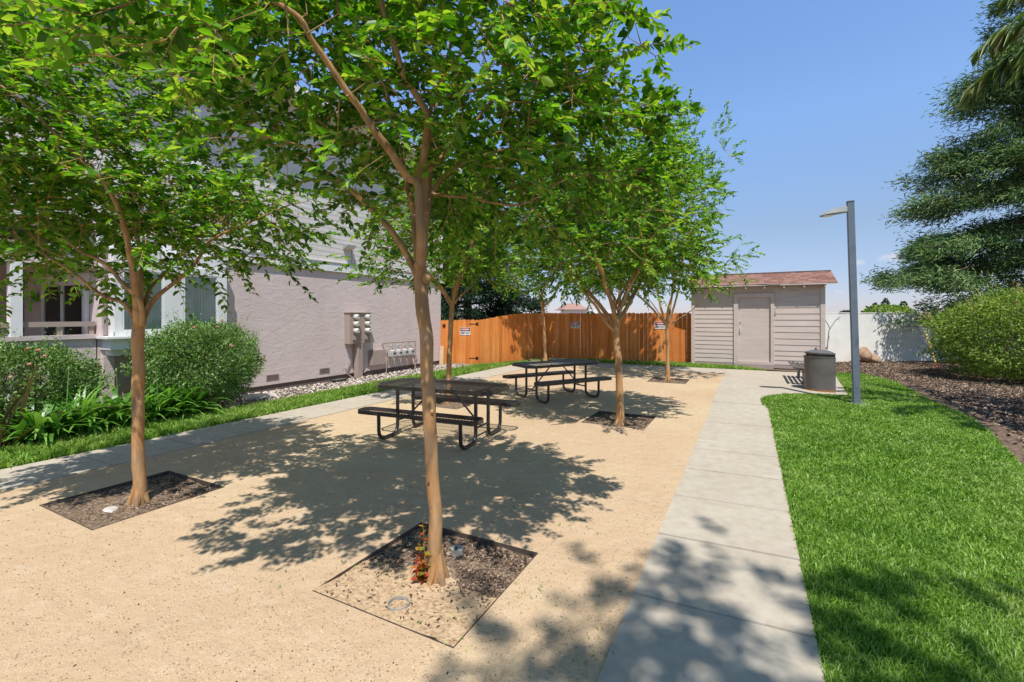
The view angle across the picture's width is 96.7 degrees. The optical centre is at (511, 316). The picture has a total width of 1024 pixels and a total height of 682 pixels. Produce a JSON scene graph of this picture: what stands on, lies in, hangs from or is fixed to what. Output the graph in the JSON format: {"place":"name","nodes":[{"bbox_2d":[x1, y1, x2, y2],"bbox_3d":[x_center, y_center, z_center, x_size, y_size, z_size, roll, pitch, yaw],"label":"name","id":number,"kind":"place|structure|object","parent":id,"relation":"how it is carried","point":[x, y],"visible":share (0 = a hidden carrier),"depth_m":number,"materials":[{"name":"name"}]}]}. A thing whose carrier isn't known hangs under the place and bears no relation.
{"place":"outdoors","nodes":[
{"label":"outdoors","id":0,"kind":"place"},
{"bbox_2d":[0,364,539,491],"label":"building path","id":1,"kind":"structure","parent":0,"point":[32,473],"depth_m":5.99,"materials":[{"name":"concrete"}]},
{"bbox_2d":[71,318,824,674],"bbox_3d":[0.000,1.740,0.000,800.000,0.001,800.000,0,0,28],"label":"ground","id":2,"kind":"structure","parent":0,"point":[623,360],"depth_m":16.77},
{"bbox_2d":[5,374,378,447],"bbox_3d":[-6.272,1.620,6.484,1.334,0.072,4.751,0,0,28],"label":"bark mulch","id":3,"kind":"object","parent":2,"relation":"on","point":[11,440],"visible":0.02,"depth_m":7.86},
{"bbox_2d":[0,387,110,446],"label":"agapanthus","id":4,"kind":"object","parent":3,"relation":"on","point":[31,418],"visible":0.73,"depth_m":5.74,"materials":[{"name":"green plant"}]},
{"bbox_2d":[0,326,115,436],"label":"flowering shrub","id":5,"kind":"object","parent":3,"relation":"on","point":[59,360],"visible":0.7,"depth_m":6.20,"materials":[{"name":"green plant"}]},
{"bbox_2d":[0,359,121,446],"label":"flax plant","id":6,"kind":"object","parent":3,"relation":"on","point":[25,394],"visible":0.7,"depth_m":5.61,"materials":[{"name":"green plant"}]},
{"bbox_2d":[13,366,131,445],"bbox_3d":[-5.969,1.146,6.326,1.526,0.949,1.539,0,0,28],"label":"agapanthus","id":7,"kind":"object","parent":3,"relation":"on","point":[84,402],"visible":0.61,"depth_m":6.18,"materials":[{"name":"green plant"}]},
{"bbox_2d":[59,368,182,434],"bbox_3d":[-5.646,1.116,6.676,1.623,1.009,1.394,0,0,-10],"label":"agapanthus","id":8,"kind":"object","parent":3,"relation":"on","point":[116,407],"visible":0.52,"depth_m":6.61,"materials":[{"name":"green plant"}]},
{"bbox_2d":[107,358,215,428],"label":"agapanthus","id":9,"kind":"object","parent":3,"relation":"on","point":[166,413],"visible":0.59,"depth_m":6.97,"materials":[{"name":"green plant"}]},
{"bbox_2d":[118,307,266,409],"bbox_3d":[-5.346,0.748,7.950,1.820,1.856,2.224,0,0,28],"label":"flowering shrub","id":10,"kind":"object","parent":3,"relation":"on","point":[243,359],"visible":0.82,"depth_m":7.63,"materials":[{"name":"green plant"}]},
{"bbox_2d":[147,366,240,420],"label":"agapanthus","id":11,"kind":"object","parent":3,"relation":"on","point":[196,401],"visible":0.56,"depth_m":7.29,"materials":[{"name":"green plant"}]},
{"bbox_2d":[222,403,238,408],"bbox_3d":[-4.904,1.593,7.946,0.330,0.168,0.250,0,0,28],"label":"rock","id":12,"kind":"object","parent":3,"relation":"on","point":[229,405],"visible":0.4,"depth_m":7.88,"materials":[{"name":"grey stone"}]},
{"bbox_2d":[241,393,275,399],"bbox_3d":[-5.097,1.605,9.140,0.649,0.077,0.517,0,0,-39],"label":"flat stone","id":13,"kind":"object","parent":3,"relation":"on","point":[258,395],"visible":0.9,"depth_m":9.03,"materials":[{"name":"grey stone"}]},
{"bbox_2d":[331,378,346,382],"bbox_3d":[-4.289,1.614,11.274,0.220,0.112,0.340,0,0,28],"label":"valve box","id":14,"kind":"object","parent":3,"relation":"on","point":[338,380],"visible":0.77,"depth_m":11.21,"materials":[{"name":"black plastic"}]},
{"bbox_2d":[212,364,468,404],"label":"gravel","id":15,"kind":"structure","parent":3,"relation":"on","point":[297,390],"depth_m":10.51,"materials":[{"name":"grey gravel"}]},
{"bbox_2d":[439,346,443,364],"bbox_3d":[-2.373,1.322,15.362,0.140,0.638,0.087,0,0,13],"label":"scrap board","id":16,"kind":"object","parent":3,"relation":"on","point":[441,360],"visible":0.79,"depth_m":15.35,"materials":[{"name":"brown wood"}]},
{"bbox_2d":[0,0,461,409],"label":"apartment building","id":17,"kind":"structure","parent":2,"relation":"on","point":[301,335],"depth_m":9.93,"materials":[{"name":"paint"}]},
{"bbox_2d":[41,273,89,335],"bbox_3d":[-7.697,0.410,7.823,1.800,2.220,0.060,0,0,28],"label":"sliding door","id":18,"kind":"structure","parent":17,"relation":"in","point":[53,310],"depth_m":7.76,"materials":[{"name":"white paint"}]},
{"bbox_2d":[95,247,226,355],"bbox_3d":[-6.054,-0.240,8.078,0.400,1.760,1.960,0,0,28],"label":"bay window","id":19,"kind":"structure","parent":17,"relation":"in","point":[200,300],"depth_m":8.02,"materials":[{"name":"white paint"}]},
{"bbox_2d":[343,244,355,263],"bbox_3d":[-4.204,-1.620,11.808,0.182,0.480,0.306,0,0,28],"label":"wall light","id":20,"kind":"object","parent":17,"relation":"on","point":[348,247],"visible":0.88,"depth_m":11.76,"materials":[{"name":"beige paint"}]},
{"bbox_2d":[344,312,371,377],"bbox_3d":[-4.039,0.790,12.026,0.328,1.790,0.795,0,0,28],"label":"meter cabinet","id":21,"kind":"object","parent":17,"relation":"attached to","point":[357,329],"visible":0.96,"depth_m":11.98,"materials":[{"name":"beige metal"}]},
{"bbox_2d":[369,349,385,365],"bbox_3d":[-3.768,1.150,12.739,0.150,0.420,0.520,0,0,28],"label":"utility box","id":22,"kind":"object","parent":17,"relation":"attached to","point":[377,357],"visible":1,"depth_m":12.64,"materials":[{"name":"beige paint"}]},
{"bbox_2d":[382,340,417,372],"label":"gas meters","id":23,"kind":"object","parent":17,"relation":"attached to","point":[402,352],"visible":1,"depth_m":13.56,"materials":[{"name":"beige paint"}]},
{"bbox_2d":[0,364,723,681],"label":"gravel court","id":24,"kind":"object","parent":2,"relation":"on","point":[689,394],"visible":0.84,"depth_m":3.29,"materials":[{"name":"gravel"}]},
{"bbox_2d":[39,471,223,529],"bbox_3d":[-3.386,1.642,4.108,0.985,0.096,0.985,0,0,28],"label":"tree bed","id":25,"kind":"object","parent":24,"relation":"on","point":[166,488],"visible":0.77,"depth_m":4.04,"materials":[{"name":"gravel"}]},
{"bbox_2d":[102,506,118,512],"bbox_3d":[-3.383,1.649,3.834,0.181,0.084,0.127,0,0,28],"label":"flat stone","id":26,"kind":"object","parent":25,"relation":"on","point":[110,509],"visible":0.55,"depth_m":3.81,"materials":[{"name":"white stone"}]},
{"bbox_2d":[0,0,368,506],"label":"crape myrtle","id":27,"kind":"object","parent":25,"relation":"on","point":[52,179],"visible":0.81,"depth_m":3.84,"materials":[{"name":"green plant"}]},
{"bbox_2d":[0,393,705,681],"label":"grit","id":28,"kind":"object","parent":24,"relation":"on","point":[128,660],"visible":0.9,"depth_m":2.62,"materials":[{"name":"beige gravel"}]},
{"bbox_2d":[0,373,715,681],"bbox_3d":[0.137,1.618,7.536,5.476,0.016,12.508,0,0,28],"label":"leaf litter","id":29,"kind":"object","parent":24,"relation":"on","point":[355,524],"visible":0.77,"depth_m":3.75,"materials":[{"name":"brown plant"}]},
{"bbox_2d":[312,522,537,647],"bbox_3d":[-0.498,1.644,2.897,1.005,0.092,1.005,0,0,28],"label":"tree bed","id":30,"kind":"object","parent":24,"relation":"on","point":[484,573],"visible":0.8,"depth_m":2.77,"materials":[{"name":"beige gravel"}]},
{"bbox_2d":[0,0,705,586],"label":"crape myrtle","id":31,"kind":"object","parent":30,"relation":"on","point":[236,26],"visible":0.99,"depth_m":2.65,"materials":[{"name":"green plant"}]},
{"bbox_2d":[387,596,409,610],"bbox_3d":[-0.637,1.643,2.555,0.124,0.075,0.124,0,0,28],"label":"watering pipe","id":32,"kind":"object","parent":30,"relation":"on","point":[405,598],"visible":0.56,"depth_m":2.57,"materials":[{"name":"plastic"}]},
{"bbox_2d":[450,544,462,556],"bbox_3d":[-0.382,1.638,3.159,0.090,0.084,0.090,0,0,28],"label":"watering pipe","id":33,"kind":"object","parent":30,"relation":"on","point":[456,550],"visible":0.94,"depth_m":3.13,"materials":[{"name":"grey plastic"}]},
{"bbox_2d":[358,378,519,449],"bbox_3d":[-0.942,1.267,6.161,1.750,0.694,1.410,0,0,23],"label":"picnic table","id":34,"kind":"object","parent":24,"relation":"on","point":[475,419],"visible":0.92,"depth_m":5.97,"materials":[{"name":"black metal"}]},
{"bbox_2d":[415,401,471,408],"bbox_3d":[-1.162,1.644,8.553,0.945,0.092,0.945,0,0,28],"label":"tree bed","id":35,"kind":"object","parent":24,"relation":"on","point":[442,404],"visible":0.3,"depth_m":8.34,"materials":[{"name":"beige gravel"}]},
{"bbox_2d":[327,110,560,403],"bbox_3d":[-1.324,-1.000,8.518,3.932,5.358,3.688,0,0,28],"label":"crape myrtle","id":36,"kind":"object","parent":35,"relation":"on","point":[481,268],"visible":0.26,"depth_m":8.38,"materials":[{"name":"green plant"}]},
{"bbox_2d":[419,613,491,653],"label":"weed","id":37,"kind":"object","parent":24,"relation":"on","point":[453,638],"visible":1,"depth_m":2.25,"materials":[{"name":"green plant"}]},
{"bbox_2d":[503,359,611,403],"bbox_3d":[0.891,1.267,9.119,1.750,0.694,1.410,0,0,-30],"label":"picnic table","id":38,"kind":"object","parent":24,"relation":"on","point":[574,381],"visible":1,"depth_m":8.95,"materials":[{"name":"black metal"}]},
{"bbox_2d":[582,411,655,428],"bbox_3d":[1.691,1.643,7.147,0.945,0.094,0.945,0,0,28],"label":"tree bed","id":39,"kind":"object","parent":24,"relation":"on","point":[635,421],"visible":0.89,"depth_m":7.18,"materials":[{"name":"soil"}]},
{"bbox_2d":[501,90,744,425],"bbox_3d":[1.688,-0.838,7.023,3.417,5.030,3.690,0,0,28],"label":"crape myrtle","id":40,"kind":"object","parent":39,"relation":"on","point":[640,261],"visible":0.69,"depth_m":6.63,"materials":[{"name":"green plant"}]},
{"bbox_2d":[560,172,690,368],"bbox_3d":[3.602,-1.825,14.608,4.261,7.001,4.108,0,0,28],"label":"crape myrtle","id":41,"kind":"object","parent":24,"relation":"on","point":[619,291],"visible":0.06,"depth_m":14.25,"materials":[{"name":"green plant"}]},
{"bbox_2d":[647,377,689,383],"bbox_3d":[3.944,1.644,11.475,0.905,0.092,0.905,0,0,28],"label":"tree bed","id":42,"kind":"object","parent":24,"relation":"on","point":[673,380],"visible":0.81,"depth_m":11.54,"materials":[{"name":"soil"}]},
{"bbox_2d":[591,82,764,381],"bbox_3d":[4.107,-2.197,11.653,4.247,7.746,4.720,0,0,28],"label":"crape myrtle","id":43,"kind":"object","parent":42,"relation":"on","point":[714,178],"visible":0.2,"depth_m":11.38,"materials":[{"name":"green plant"}]},
{"bbox_2d":[0,358,764,469],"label":"grass verge","id":44,"kind":"object","parent":2,"relation":"on","point":[307,406],"depth_m":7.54,"materials":[{"name":"green plant"}]},
{"bbox_2d":[683,270,837,368],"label":"shed","id":45,"kind":"structure","parent":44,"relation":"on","point":[771,320],"depth_m":14.41,"materials":[{"name":"paint"}]},
{"bbox_2d":[441,158,560,322],"bbox_3d":[-2.212,-4.096,26.751,9.635,11.633,9.796,0,0,-43],"label":"dark conifer","id":46,"kind":"object","parent":2,"relation":"on","point":[496,304],"visible":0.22,"depth_m":25.14,"materials":[{"name":"green plant"}]},
{"bbox_2d":[441,312,690,364],"bbox_3d":[1.804,0.844,16.529,8.625,1.952,2.357,0,0,-4],"label":"board fence","id":47,"kind":"object","parent":2,"relation":"on","point":[512,337],"visible":0.74,"depth_m":16.28,"materials":[{"name":"brown wood"}]},
{"bbox_2d":[460,327,469,334],"bbox_3d":[-1.570,0.501,15.249,0.356,0.254,0.011,0,0,12],"label":"warning sign","id":48,"kind":"object","parent":47,"relation":"attached to","point":[464,330],"visible":1,"depth_m":15.25,"materials":[{"name":"white metal"}]},
{"bbox_2d":[571,321,579,327],"bbox_3d":[2.382,0.321,17.122,0.356,0.254,0.011,0,0,22],"label":"warning sign","id":49,"kind":"object","parent":47,"relation":"attached to","point":[575,324],"visible":1,"depth_m":17.12,"materials":[{"name":"white metal"}]},
{"bbox_2d":[655,322,664,328],"bbox_3d":[5.201,0.315,15.999,0.356,0.254,0.011,0,0,22],"label":"warning sign","id":50,"kind":"object","parent":47,"relation":"attached to","point":[659,325],"visible":0.83,"depth_m":16.00,"materials":[{"name":"white metal"}]},
{"bbox_2d":[712,369,846,404],"bbox_3d":[6.382,1.659,10.635,2.740,0.101,5.960,0,0,28],"label":"bench pad","id":51,"kind":"object","parent":2,"relation":"on","point":[745,386],"visible":0.57,"depth_m":10.43,"materials":[{"name":"concrete"}]},
{"bbox_2d":[788,348,817,384],"bbox_3d":[7.274,1.206,11.292,0.637,0.806,1.750,0,0,28],"label":"slat bench","id":52,"kind":"object","parent":51,"relation":"on","point":[796,365],"visible":0.43,"depth_m":11.28,"materials":[{"name":"grey metal"}]},
{"bbox_2d":[803,350,835,392],"bbox_3d":[6.695,1.178,9.996,0.500,0.862,0.734,0,0,20],"label":"trash bin","id":53,"kind":"object","parent":51,"relation":"on","point":[819,370],"visible":1,"depth_m":9.72,"materials":[{"name":"grey metal"}]},
{"bbox_2d":[880,298,890,313],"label":"cypress tree","id":54,"kind":"object","parent":2,"relation":"on","point":[886,301],"visible":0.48,"depth_m":74.88,"materials":[{"name":"green plant"}]},
{"bbox_2d":[859,304,918,313],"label":"round tree","id":55,"kind":"object","parent":2,"relation":"on","point":[893,308],"visible":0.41,"depth_m":59.32,"materials":[{"name":"green plant"}]},
{"bbox_2d":[754,360,1023,463],"bbox_3d":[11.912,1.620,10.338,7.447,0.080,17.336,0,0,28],"label":"bark mulch","id":56,"kind":"object","parent":2,"relation":"on","point":[919,367],"visible":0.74,"depth_m":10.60,"materials":[{"name":"brown wood"}]},
{"bbox_2d":[859,347,872,361],"bbox_3d":[12.364,1.335,16.003,0.600,0.531,0.566,0,0,-30],"label":"boulder","id":57,"kind":"object","parent":56,"relation":"on","point":[865,354],"visible":0.81,"depth_m":15.81,"materials":[{"name":"beige stone"}]},
{"bbox_2d":[866,354,881,362],"bbox_3d":[12.668,1.517,16.022,0.600,0.419,0.625,0,0,-38],"label":"boulder","id":58,"kind":"object","parent":56,"relation":"on","point":[875,358],"visible":0.32,"depth_m":15.76,"materials":[{"name":"beige stone"}]},
{"bbox_2d":[924,328,937,366],"bbox_3d":[13.512,1.018,14.696,0.056,1.309,0.633,0,0,13],"label":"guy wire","id":59,"kind":"object","parent":56,"relation":"on","point":[927,337],"visible":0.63,"depth_m":14.72,"materials":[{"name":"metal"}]},
{"bbox_2d":[860,0,1023,339],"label":"redwood tree","id":60,"kind":"object","parent":56,"relation":"on","point":[942,261],"visible":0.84,"depth_m":16.25,"materials":[{"name":"green plant"}]},
{"bbox_2d":[913,281,1023,381],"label":"privet bush","id":61,"kind":"object","parent":56,"relation":"on","point":[966,348],"visible":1,"depth_m":11.48,"materials":[{"name":"green plant"}]},
{"bbox_2d":[952,0,1023,114],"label":"palm tree","id":62,"kind":"object","parent":56,"relation":"on","point":[999,40],"visible":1,"depth_m":7.13,"materials":[{"name":"green plant"}]},
{"bbox_2d":[825,312,1023,361],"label":"white wall","id":63,"kind":"structure","parent":2,"relation":"on","point":[874,338],"depth_m":16.53,"materials":[{"name":"paint"}]},
{"bbox_2d":[825,316,840,350],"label":"bare vine","id":64,"kind":"object","parent":63,"relation":"attached to","point":[829,330],"visible":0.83,"depth_m":15.74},
{"bbox_2d":[556,303,611,313],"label":"house","id":65,"kind":"structure","parent":0,"point":[572,308],"depth_m":46.11,"materials":[{"name":"white paint"}]},
{"bbox_2d":[149,0,1023,317],"label":"sky","id":66,"kind":"structure","parent":0,"point":[827,105],"materials":[{"name":"blue"}]},
{"bbox_2d":[528,361,725,372],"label":"concrete walkway","id":67,"kind":"structure","parent":0,"point":[674,368],"depth_m":14.30,"materials":[{"name":"concrete"}]},
{"bbox_2d":[493,193,611,360],"bbox_3d":[1.296,-1.583,16.080,4.431,6.521,4.070,0,0,28],"label":"crape myrtle","id":68,"kind":"object","parent":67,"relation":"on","point":[542,305],"visible":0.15,"depth_m":15.95,"materials":[{"name":"green plant"}]},
{"bbox_2d":[596,402,824,681],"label":"sidewalk","id":69,"kind":"structure","parent":0,"point":[719,594],"depth_m":2.75,"materials":[{"name":"concrete"}]},
{"bbox_2d":[760,372,1023,681],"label":"lawn","id":70,"kind":"structure","parent":0,"point":[894,648],"depth_m":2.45,"materials":[{"name":"green plant"}]},
{"bbox_2d":[819,200,869,405],"bbox_3d":[6.221,-0.208,8.518,0.675,3.865,0.400,-2,-1,27],"label":"lamp post","id":71,"kind":"object","parent":70,"relation":"on","point":[848,209],"visible":0.88,"depth_m":8.41,"materials":[{"name":"grey metal"}]}
]}

